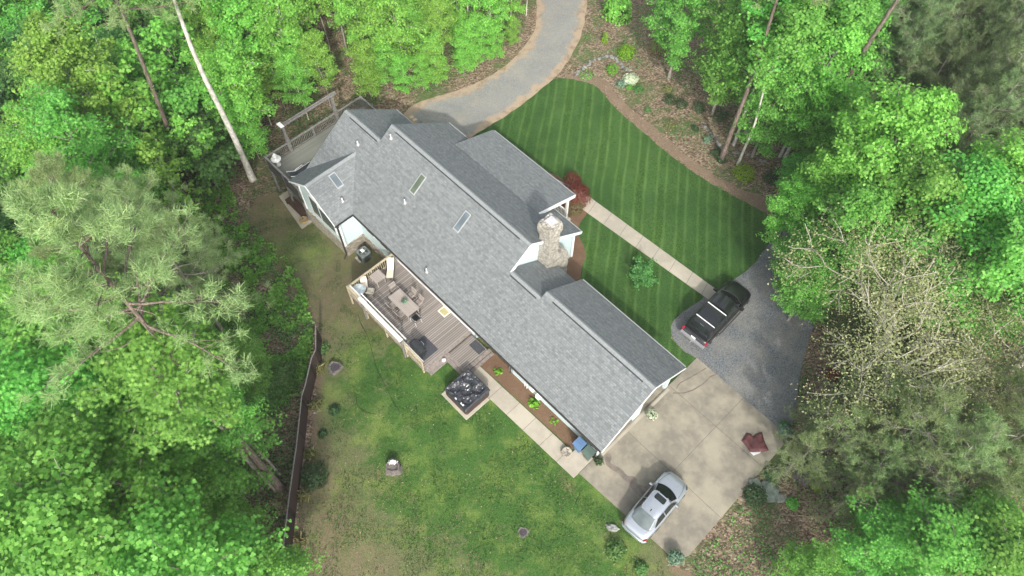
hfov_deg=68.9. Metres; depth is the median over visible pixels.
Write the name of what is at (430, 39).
bushy sapling
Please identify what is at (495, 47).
bushy sapling
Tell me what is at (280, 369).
shrub
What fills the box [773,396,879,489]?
conifer
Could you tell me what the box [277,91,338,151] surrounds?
shade screen frame
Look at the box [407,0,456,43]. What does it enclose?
bushy sapling
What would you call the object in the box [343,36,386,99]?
bushy sapling
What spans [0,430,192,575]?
tree
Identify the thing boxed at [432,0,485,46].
bushy sapling
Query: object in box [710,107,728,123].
shrub
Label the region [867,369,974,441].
short conifer
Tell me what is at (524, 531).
tree stump
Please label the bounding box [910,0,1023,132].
conifer
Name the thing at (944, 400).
conifer
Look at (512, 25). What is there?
bushy sapling
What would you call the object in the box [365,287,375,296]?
patio chair
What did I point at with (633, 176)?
front lawn
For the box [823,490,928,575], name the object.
maple tree
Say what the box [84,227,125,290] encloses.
understory tree
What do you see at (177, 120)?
sapling
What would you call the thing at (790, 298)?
maple tree
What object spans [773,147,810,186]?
maple tree
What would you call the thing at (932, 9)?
conifer
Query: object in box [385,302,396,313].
patio chair
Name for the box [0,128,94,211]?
understory tree
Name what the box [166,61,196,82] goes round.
understory tree
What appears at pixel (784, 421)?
shrub
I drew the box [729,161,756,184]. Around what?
shrub
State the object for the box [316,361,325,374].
strappy plant
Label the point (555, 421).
hosta
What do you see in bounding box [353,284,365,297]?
round table
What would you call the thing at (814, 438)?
short conifer
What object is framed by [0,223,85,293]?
understory tree
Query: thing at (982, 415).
short conifer
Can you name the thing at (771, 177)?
shrub
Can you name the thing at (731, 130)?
pine tree
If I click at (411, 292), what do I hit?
patio chair
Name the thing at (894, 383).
conifer
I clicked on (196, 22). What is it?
young tree
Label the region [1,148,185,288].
pine tree
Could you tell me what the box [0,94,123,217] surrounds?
tree
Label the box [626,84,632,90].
shrub
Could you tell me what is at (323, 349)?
shrub
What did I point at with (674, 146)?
bed litter
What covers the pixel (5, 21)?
understory tree
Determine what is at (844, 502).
conifer
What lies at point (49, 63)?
tree
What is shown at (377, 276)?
square table
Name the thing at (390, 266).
lounge chair
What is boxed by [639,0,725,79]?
maple tree
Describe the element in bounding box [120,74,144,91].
understory tree
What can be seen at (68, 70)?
sapling
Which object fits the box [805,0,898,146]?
pine tree
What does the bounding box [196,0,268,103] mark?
young tree
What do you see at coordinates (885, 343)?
oak tree
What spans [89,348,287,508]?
tree
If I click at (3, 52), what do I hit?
understory tree
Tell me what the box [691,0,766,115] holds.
maple tree
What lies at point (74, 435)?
tree
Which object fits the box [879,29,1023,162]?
conifer
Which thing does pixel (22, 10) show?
understory tree
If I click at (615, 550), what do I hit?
shrub
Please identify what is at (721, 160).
shrub
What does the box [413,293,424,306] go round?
patio chair
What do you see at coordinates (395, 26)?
bushy sapling
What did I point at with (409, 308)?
dining table
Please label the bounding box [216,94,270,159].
tree
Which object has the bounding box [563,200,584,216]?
shrub
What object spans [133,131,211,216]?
sapling
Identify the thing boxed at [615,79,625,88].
shrub
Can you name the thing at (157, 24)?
sapling
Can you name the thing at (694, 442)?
concrete pad
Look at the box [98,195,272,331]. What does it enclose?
pine tree
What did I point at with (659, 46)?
shrub
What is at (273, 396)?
shrub
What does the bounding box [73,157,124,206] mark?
tree
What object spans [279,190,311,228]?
patio
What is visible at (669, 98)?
shrub
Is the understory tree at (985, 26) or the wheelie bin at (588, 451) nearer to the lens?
the wheelie bin at (588, 451)
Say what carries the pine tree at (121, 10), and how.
on the ground at (584, 54)
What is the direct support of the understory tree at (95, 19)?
on the ground at (584, 54)
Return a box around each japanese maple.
[563,169,581,188]
[564,178,592,208]
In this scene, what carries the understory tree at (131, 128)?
on the ground at (584, 54)
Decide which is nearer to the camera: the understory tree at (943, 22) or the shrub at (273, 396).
the shrub at (273, 396)
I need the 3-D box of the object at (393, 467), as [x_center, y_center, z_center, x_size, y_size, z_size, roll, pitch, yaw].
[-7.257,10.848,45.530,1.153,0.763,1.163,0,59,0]
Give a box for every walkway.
[473,367,595,477]
[558,180,715,299]
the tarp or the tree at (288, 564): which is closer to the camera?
the tree at (288, 564)
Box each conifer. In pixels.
[754,424,831,490]
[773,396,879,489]
[784,395,839,442]
[791,399,884,473]
[802,464,885,535]
[805,371,979,519]
[805,429,919,527]
[817,355,929,469]
[830,8,947,141]
[832,21,978,149]
[842,20,905,130]
[847,0,967,149]
[847,396,1016,521]
[864,425,973,511]
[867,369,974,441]
[878,0,994,98]
[879,0,1015,109]
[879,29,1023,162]
[882,383,1013,493]
[897,63,1023,160]
[899,364,1023,508]
[905,348,1023,458]
[907,424,1023,505]
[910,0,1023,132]
[923,86,1023,160]
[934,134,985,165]
[942,45,1022,162]
[957,380,1023,495]
[964,121,1023,152]
[964,418,1023,503]
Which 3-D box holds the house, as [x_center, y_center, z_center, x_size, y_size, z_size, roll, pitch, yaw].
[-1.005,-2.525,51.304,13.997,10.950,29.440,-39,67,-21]
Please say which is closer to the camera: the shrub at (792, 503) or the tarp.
the shrub at (792, 503)
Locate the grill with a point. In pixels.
(419, 348)
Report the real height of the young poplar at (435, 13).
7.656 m
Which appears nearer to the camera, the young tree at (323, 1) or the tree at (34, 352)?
the tree at (34, 352)
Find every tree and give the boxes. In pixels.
[0,0,63,8]
[0,1,7,48]
[0,1,21,41]
[0,6,22,49]
[0,43,18,87]
[0,60,35,113]
[0,72,21,128]
[0,77,166,214]
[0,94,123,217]
[0,120,36,201]
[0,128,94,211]
[0,175,287,495]
[0,208,22,256]
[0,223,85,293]
[0,225,44,282]
[0,245,128,383]
[0,297,43,352]
[0,327,63,486]
[0,328,168,517]
[0,375,250,573]
[0,404,154,575]
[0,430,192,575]
[1,17,58,69]
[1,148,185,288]
[2,0,96,52]
[2,315,73,383]
[4,7,162,156]
[8,122,21,132]
[8,217,73,246]
[13,70,67,106]
[21,0,99,13]
[29,242,155,320]
[38,0,208,173]
[54,0,101,21]
[56,1,106,58]
[58,296,156,333]
[68,284,276,492]
[71,327,199,455]
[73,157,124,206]
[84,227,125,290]
[85,467,297,575]
[86,162,228,307]
[86,253,159,329]
[88,17,143,66]
[88,42,132,89]
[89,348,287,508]
[91,0,141,29]
[95,0,165,52]
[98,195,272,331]
[99,85,184,190]
[108,42,159,87]
[110,125,174,189]
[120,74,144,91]
[121,0,155,23]
[123,213,214,293]
[124,164,171,207]
[133,0,202,44]
[133,452,279,545]
[140,41,173,76]
[143,76,171,114]
[148,110,242,200]
[149,8,205,67]
[149,62,254,161]
[152,38,187,74]
[155,271,209,316]
[159,296,229,358]
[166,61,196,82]
[172,0,256,182]
[177,0,206,41]
[189,37,218,75]
[190,36,278,145]
[191,42,239,138]
[191,364,282,477]
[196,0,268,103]
[199,66,247,146]
[201,0,271,81]
[201,12,237,40]
[204,136,239,166]
[206,319,272,402]
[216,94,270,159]
[223,41,273,142]
[231,520,329,575]
[237,0,300,52]
[247,31,285,109]
[272,0,327,78]
[294,28,340,106]
[297,0,333,49]
[307,0,352,52]
[326,0,376,43]
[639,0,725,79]
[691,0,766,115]
[708,0,838,133]
[715,0,832,161]
[730,66,818,159]
[732,0,826,146]
[736,0,830,165]
[754,4,881,158]
[755,172,828,249]
[760,201,1013,471]
[766,536,861,575]
[769,222,835,292]
[770,243,849,324]
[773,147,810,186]
[778,0,881,157]
[781,78,861,165]
[781,165,917,314]
[788,128,908,251]
[795,141,834,182]
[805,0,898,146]
[807,75,969,246]
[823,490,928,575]
[827,0,902,106]
[837,200,1023,348]
[842,477,1014,575]
[855,140,987,299]
[862,485,920,537]
[863,263,919,312]
[872,149,1023,302]
[894,0,951,37]
[903,500,1023,575]
[904,207,1023,357]
[906,249,1023,434]
[908,470,1023,539]
[911,0,962,20]
[912,123,1023,257]
[944,100,1014,148]
[958,8,1018,71]
[970,292,1023,345]
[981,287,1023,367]
[999,0,1023,13]
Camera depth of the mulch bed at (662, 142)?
59.05 m
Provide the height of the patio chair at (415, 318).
0.959 m
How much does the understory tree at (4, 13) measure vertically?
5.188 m
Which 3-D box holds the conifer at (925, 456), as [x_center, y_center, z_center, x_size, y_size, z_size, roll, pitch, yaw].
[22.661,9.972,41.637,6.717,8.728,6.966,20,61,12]
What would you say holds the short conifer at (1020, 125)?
on the ground at (584, 54)
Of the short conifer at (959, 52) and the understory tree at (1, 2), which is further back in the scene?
the understory tree at (1, 2)
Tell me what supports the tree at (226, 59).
on the ground at (584, 54)
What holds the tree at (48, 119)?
on the ground at (584, 54)
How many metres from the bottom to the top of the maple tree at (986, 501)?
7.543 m
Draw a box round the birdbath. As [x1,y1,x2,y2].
[270,153,280,166]
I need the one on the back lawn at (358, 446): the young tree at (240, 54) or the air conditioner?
the air conditioner
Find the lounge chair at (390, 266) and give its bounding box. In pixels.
[385,258,394,281]
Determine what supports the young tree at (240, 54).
on the ground at (584, 54)
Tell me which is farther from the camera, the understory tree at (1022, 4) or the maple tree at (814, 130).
the understory tree at (1022, 4)
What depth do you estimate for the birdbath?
56.97 m
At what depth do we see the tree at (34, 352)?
38.39 m
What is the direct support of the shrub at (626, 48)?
on the ground at (584, 54)
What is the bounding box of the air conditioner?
[355,246,371,262]
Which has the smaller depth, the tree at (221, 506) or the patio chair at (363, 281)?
the tree at (221, 506)
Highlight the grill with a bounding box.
[409,338,427,358]
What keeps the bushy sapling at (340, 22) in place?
on the ground at (584, 54)
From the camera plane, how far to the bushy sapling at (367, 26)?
59.15 m
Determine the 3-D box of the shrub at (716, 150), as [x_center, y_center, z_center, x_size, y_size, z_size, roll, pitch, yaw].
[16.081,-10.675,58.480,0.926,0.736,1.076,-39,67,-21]
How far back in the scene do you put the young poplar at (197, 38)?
58.88 m
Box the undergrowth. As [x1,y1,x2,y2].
[0,0,1023,575]
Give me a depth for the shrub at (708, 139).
59.20 m
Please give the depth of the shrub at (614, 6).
66.06 m
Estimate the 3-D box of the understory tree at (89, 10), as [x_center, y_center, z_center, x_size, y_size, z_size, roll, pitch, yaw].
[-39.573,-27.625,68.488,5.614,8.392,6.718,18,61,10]
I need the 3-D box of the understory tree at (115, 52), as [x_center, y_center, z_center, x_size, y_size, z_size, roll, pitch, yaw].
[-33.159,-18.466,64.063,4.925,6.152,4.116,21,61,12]
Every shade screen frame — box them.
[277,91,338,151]
[358,293,405,357]
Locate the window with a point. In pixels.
(317, 210)
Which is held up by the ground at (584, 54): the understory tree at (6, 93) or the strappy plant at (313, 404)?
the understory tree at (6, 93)
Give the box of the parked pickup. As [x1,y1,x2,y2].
[680,280,750,349]
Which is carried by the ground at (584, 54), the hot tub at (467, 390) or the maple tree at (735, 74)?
the maple tree at (735, 74)
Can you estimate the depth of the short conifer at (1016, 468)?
38.66 m
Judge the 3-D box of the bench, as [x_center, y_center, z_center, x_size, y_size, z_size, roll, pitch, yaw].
[-16.939,-6.412,58.472,0.550,0.900,2.200,-39,67,-21]
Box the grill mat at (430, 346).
[410,335,437,360]
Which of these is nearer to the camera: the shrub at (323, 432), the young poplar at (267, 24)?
the shrub at (323, 432)
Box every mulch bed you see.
[481,352,577,448]
[549,173,586,280]
[566,73,774,215]
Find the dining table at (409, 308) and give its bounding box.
[388,288,418,320]
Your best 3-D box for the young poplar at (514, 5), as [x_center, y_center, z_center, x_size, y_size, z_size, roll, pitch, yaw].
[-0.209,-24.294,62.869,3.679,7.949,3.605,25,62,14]
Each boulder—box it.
[606,524,619,531]
[749,478,761,491]
[761,480,778,502]
[776,493,785,502]
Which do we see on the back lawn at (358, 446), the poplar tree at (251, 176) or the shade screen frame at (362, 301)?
the shade screen frame at (362, 301)
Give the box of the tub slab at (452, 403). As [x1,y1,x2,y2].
[441,391,489,419]
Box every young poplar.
[177,0,199,28]
[183,30,213,76]
[193,0,248,39]
[242,48,281,124]
[247,0,307,93]
[272,43,318,119]
[418,0,461,55]
[463,0,511,50]
[501,0,527,29]
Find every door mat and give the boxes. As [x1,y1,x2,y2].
[438,306,450,317]
[469,339,484,353]
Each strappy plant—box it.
[292,530,308,547]
[296,486,312,506]
[303,445,320,461]
[307,398,322,412]
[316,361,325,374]
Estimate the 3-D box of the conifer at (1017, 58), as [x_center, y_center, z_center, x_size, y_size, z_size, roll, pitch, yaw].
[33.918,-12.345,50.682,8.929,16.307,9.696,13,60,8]
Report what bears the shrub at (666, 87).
on the ground at (584, 54)
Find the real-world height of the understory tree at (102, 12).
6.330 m
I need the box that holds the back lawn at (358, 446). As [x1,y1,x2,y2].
[243,192,694,575]
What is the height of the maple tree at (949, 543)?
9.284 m
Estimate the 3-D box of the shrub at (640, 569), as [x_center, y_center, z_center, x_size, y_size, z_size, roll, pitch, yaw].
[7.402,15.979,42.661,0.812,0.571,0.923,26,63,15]
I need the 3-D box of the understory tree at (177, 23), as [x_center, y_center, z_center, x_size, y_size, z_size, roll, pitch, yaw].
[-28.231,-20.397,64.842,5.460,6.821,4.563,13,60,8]
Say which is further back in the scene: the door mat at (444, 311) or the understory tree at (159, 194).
the understory tree at (159, 194)
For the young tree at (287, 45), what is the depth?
58.44 m
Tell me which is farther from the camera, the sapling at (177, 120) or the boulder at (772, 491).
the sapling at (177, 120)
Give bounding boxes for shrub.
[242,370,289,417]
[263,359,300,395]
[299,460,331,491]
[317,428,327,438]
[321,342,330,356]
[328,403,340,415]
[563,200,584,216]
[579,67,594,80]
[600,0,632,26]
[601,31,608,43]
[604,538,627,563]
[606,62,619,75]
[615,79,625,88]
[618,43,634,60]
[622,72,638,85]
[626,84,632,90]
[632,83,643,93]
[634,561,648,575]
[647,38,668,58]
[650,33,669,54]
[662,84,673,92]
[662,94,674,105]
[664,117,677,129]
[672,97,688,109]
[691,100,706,113]
[691,125,699,131]
[702,135,712,143]
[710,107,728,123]
[710,148,721,158]
[716,155,726,163]
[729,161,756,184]
[741,482,767,507]
[761,465,782,484]
[762,169,778,184]
[778,419,791,426]
[785,496,800,510]
[809,477,823,492]
[824,368,840,383]
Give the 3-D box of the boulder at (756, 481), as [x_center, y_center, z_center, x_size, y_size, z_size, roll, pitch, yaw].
[14.782,11.961,45.124,0.812,0.337,0.996,0,59,0]
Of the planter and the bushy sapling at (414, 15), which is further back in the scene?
the bushy sapling at (414, 15)
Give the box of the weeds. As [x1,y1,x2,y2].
[94,0,1023,574]
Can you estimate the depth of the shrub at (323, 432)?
46.87 m
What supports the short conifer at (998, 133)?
on the ground at (584, 54)
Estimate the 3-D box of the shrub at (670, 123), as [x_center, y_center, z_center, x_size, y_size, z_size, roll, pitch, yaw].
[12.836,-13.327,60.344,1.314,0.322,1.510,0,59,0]
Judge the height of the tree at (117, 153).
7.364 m
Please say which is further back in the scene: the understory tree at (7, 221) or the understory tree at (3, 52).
the understory tree at (3, 52)
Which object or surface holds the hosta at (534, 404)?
on the mulch bed at (512, 383)
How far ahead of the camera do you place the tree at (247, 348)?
44.74 m
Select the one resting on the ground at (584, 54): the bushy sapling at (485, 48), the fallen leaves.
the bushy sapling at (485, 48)
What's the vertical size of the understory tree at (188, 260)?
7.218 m
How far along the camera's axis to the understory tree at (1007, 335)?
47.23 m
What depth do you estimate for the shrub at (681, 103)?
61.17 m
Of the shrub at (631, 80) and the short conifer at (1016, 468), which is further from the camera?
the shrub at (631, 80)
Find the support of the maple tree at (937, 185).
on the ground at (584, 54)
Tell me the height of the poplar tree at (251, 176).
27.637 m
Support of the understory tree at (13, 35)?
on the ground at (584, 54)
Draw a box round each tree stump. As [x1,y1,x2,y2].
[327,361,343,374]
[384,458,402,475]
[518,527,529,537]
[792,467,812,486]
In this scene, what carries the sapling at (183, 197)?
on the ground at (584, 54)
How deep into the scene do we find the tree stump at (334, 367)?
49.55 m
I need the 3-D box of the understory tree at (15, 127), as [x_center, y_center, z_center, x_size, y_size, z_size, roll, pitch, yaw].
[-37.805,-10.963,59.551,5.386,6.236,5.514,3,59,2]
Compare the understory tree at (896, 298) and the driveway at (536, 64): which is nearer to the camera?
the understory tree at (896, 298)
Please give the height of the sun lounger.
0.877 m
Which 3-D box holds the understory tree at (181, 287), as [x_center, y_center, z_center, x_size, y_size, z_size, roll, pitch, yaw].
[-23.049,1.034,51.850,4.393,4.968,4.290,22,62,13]
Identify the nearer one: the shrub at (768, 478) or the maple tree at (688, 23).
the shrub at (768, 478)
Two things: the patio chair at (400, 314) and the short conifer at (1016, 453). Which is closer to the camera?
the short conifer at (1016, 453)
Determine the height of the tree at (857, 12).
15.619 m
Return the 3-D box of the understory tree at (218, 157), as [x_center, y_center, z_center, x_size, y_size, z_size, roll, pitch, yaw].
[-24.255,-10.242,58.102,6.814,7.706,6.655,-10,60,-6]
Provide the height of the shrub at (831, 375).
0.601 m
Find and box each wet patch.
[605,453,650,496]
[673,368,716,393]
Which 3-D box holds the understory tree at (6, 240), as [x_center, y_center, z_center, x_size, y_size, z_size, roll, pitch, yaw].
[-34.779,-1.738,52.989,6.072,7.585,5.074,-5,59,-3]
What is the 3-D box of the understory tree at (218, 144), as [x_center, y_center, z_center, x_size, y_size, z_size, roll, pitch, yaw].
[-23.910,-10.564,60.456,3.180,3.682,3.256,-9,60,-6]
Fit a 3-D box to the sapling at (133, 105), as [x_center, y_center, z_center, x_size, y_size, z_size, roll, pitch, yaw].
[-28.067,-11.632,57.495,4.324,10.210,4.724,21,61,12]
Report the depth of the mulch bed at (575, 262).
53.91 m
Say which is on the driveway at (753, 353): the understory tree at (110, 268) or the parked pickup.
the parked pickup
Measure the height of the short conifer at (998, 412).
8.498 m
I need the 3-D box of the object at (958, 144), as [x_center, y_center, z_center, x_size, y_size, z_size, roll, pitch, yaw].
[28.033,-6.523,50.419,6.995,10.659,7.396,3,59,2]
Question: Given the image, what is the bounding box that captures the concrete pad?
[579,358,783,556]
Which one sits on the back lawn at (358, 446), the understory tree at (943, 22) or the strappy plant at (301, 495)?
the strappy plant at (301, 495)
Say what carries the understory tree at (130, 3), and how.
on the ground at (584, 54)
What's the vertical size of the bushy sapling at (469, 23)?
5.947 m
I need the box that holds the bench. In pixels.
[285,197,306,218]
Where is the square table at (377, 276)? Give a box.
[369,269,385,287]
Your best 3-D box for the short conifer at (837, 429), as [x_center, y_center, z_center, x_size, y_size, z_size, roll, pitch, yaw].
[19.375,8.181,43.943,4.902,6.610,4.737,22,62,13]
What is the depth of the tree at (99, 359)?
35.17 m
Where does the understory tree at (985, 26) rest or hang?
on the ground at (584, 54)
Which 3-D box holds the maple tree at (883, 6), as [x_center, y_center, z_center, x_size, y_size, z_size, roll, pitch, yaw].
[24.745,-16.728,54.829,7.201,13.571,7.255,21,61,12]
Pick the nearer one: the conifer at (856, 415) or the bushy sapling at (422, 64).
the conifer at (856, 415)
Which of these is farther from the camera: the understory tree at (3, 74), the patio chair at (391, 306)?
the understory tree at (3, 74)
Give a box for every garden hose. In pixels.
[299,216,307,223]
[358,314,397,408]
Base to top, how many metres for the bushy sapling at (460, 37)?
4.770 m
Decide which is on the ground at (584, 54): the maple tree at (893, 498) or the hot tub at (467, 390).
the maple tree at (893, 498)
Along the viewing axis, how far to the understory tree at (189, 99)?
56.02 m
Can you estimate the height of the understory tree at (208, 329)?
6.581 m
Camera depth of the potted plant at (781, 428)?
46.33 m
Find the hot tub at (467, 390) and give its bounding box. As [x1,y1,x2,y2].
[444,368,489,414]
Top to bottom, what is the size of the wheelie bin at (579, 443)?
1.088 m
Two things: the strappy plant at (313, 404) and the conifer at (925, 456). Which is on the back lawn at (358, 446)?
the strappy plant at (313, 404)
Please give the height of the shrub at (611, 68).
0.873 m
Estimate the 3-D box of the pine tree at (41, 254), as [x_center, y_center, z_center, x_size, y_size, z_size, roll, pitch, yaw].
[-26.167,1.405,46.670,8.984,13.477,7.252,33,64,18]
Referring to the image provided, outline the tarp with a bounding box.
[741,432,768,455]
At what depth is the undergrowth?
50.09 m
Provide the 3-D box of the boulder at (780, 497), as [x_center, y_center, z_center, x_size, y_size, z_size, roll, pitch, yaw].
[16.137,12.590,44.822,0.752,0.209,0.612,0,59,0]
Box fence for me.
[280,321,321,556]
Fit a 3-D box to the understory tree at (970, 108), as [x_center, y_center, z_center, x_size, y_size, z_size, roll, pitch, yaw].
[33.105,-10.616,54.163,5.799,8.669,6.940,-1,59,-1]
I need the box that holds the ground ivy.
[178,180,314,413]
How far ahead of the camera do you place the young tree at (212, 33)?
58.16 m
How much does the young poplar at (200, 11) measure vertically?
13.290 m
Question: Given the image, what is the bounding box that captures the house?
[288,109,685,455]
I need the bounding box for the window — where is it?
[307,194,337,234]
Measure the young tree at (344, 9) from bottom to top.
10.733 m
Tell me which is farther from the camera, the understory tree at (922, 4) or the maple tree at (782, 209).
the understory tree at (922, 4)
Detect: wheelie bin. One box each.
[572,436,586,452]
[581,444,596,460]
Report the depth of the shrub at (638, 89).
62.10 m
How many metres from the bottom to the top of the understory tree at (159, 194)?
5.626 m
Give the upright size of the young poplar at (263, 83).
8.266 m
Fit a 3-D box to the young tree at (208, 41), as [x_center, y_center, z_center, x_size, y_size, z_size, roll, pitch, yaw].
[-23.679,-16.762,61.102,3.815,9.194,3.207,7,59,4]
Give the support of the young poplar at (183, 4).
on the ground at (584, 54)
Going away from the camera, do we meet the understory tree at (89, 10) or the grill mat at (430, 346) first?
the grill mat at (430, 346)
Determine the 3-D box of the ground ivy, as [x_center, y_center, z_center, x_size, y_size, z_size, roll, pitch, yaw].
[-19.914,-0.393,54.504,8.128,3.276,22.779,-28,63,-16]
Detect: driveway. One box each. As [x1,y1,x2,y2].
[404,0,586,137]
[671,189,841,427]
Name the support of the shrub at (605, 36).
on the ground at (584, 54)
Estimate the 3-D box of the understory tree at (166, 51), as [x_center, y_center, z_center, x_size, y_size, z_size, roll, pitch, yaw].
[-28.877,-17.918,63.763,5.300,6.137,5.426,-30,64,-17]
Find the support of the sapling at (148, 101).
on the ground at (584, 54)
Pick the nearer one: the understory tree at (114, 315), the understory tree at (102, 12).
the understory tree at (114, 315)
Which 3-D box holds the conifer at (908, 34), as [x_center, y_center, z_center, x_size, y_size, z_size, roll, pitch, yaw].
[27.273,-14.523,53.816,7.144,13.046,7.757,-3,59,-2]
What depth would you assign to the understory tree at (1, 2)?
65.45 m
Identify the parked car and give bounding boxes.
[622,471,687,543]
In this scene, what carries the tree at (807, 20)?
on the ground at (584, 54)
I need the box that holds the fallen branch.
[776,514,844,524]
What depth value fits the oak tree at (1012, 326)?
43.97 m
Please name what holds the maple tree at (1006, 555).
on the ground at (584, 54)
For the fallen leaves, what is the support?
on the back lawn at (358, 446)
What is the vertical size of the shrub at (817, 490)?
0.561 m
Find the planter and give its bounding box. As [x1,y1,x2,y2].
[561,446,571,457]
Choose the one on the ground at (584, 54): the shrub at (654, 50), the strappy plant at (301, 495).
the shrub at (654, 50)
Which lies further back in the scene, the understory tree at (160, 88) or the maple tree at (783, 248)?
the understory tree at (160, 88)
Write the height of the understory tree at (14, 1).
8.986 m
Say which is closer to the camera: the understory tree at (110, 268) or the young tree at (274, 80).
the understory tree at (110, 268)
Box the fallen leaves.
[246,215,629,575]
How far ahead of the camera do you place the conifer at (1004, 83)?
45.97 m
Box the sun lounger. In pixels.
[286,161,309,176]
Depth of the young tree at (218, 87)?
56.23 m
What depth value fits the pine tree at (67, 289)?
24.25 m
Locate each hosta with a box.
[494,367,502,374]
[527,396,539,409]
[549,417,558,425]
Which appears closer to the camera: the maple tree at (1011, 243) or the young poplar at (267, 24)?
the maple tree at (1011, 243)
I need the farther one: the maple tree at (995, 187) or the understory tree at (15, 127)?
the understory tree at (15, 127)
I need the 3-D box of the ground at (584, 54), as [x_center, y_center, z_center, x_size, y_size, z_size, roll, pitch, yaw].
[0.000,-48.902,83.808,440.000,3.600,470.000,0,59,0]
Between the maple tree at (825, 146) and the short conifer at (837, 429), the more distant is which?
the maple tree at (825, 146)
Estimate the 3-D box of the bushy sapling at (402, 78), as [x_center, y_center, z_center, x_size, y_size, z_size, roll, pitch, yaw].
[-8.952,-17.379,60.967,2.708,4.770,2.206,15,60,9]
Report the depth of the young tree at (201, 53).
56.12 m
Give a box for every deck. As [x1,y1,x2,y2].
[264,96,374,219]
[346,253,493,375]
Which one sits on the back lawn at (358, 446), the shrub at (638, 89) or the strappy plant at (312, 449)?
the strappy plant at (312, 449)
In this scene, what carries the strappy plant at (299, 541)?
on the back lawn at (358, 446)
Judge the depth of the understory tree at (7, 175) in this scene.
54.93 m
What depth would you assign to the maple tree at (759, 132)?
53.66 m
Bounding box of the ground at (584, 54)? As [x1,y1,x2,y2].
[0,0,1023,575]
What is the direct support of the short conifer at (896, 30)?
on the ground at (584, 54)
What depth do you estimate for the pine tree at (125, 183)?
44.79 m
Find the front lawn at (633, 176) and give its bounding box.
[471,78,774,384]
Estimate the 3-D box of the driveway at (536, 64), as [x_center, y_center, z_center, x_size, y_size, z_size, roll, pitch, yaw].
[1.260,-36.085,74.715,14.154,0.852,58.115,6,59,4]
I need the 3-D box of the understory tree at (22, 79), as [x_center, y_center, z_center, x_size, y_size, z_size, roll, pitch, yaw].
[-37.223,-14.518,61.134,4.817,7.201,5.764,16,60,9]
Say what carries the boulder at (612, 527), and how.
on the back lawn at (358, 446)
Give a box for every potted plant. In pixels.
[593,455,603,465]
[646,409,657,420]
[666,548,684,565]
[775,423,793,440]
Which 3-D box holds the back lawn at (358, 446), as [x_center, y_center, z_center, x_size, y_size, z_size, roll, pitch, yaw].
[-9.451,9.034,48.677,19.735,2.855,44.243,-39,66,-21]
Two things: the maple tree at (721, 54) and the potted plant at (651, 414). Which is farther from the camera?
the maple tree at (721, 54)
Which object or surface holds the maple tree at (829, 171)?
on the ground at (584, 54)
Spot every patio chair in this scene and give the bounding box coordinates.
[359,276,368,287]
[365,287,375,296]
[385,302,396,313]
[388,281,398,292]
[393,310,404,317]
[405,287,416,298]
[410,314,421,326]
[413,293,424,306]
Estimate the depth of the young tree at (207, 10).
57.63 m
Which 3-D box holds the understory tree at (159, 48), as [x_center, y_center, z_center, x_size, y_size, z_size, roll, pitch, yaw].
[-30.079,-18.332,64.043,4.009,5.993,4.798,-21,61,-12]
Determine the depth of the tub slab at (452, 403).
47.81 m
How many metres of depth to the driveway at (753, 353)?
50.01 m
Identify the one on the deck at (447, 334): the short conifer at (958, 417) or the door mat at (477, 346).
the door mat at (477, 346)
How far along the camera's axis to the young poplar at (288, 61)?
59.30 m
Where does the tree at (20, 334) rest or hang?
on the ground at (584, 54)
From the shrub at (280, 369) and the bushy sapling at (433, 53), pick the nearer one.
the shrub at (280, 369)
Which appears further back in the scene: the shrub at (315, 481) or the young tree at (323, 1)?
the young tree at (323, 1)
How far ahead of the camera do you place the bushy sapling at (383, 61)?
60.63 m
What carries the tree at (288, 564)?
on the ground at (584, 54)
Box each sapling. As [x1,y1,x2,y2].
[58,42,134,126]
[86,58,177,182]
[108,77,166,144]
[114,33,173,123]
[133,9,201,100]
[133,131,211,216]
[160,188,218,248]
[166,111,234,189]
[326,0,363,35]
[341,0,417,70]
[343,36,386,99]
[351,50,386,92]
[358,0,433,70]
[366,31,399,86]
[386,51,417,94]
[390,0,429,49]
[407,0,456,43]
[408,52,432,90]
[411,30,450,84]
[417,35,451,85]
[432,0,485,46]
[450,31,475,73]
[451,16,483,68]
[471,18,495,63]
[487,19,506,57]
[501,14,521,45]
[626,255,659,290]
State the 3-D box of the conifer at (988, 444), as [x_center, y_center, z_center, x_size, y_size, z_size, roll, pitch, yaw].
[23.524,9.520,40.525,8.956,11.221,8.636,-26,63,-15]
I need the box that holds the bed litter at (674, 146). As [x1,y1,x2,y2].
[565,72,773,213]
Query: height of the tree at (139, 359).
21.014 m
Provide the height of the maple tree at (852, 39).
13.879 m
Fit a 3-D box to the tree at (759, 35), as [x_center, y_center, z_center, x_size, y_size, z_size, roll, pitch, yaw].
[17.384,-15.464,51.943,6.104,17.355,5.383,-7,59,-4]
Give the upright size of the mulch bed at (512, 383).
0.001 m
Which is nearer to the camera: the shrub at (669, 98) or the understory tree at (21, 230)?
the understory tree at (21, 230)
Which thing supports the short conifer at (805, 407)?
on the ground at (584, 54)
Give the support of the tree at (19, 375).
on the ground at (584, 54)
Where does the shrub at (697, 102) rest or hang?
on the ground at (584, 54)
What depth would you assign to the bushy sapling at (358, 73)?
60.93 m

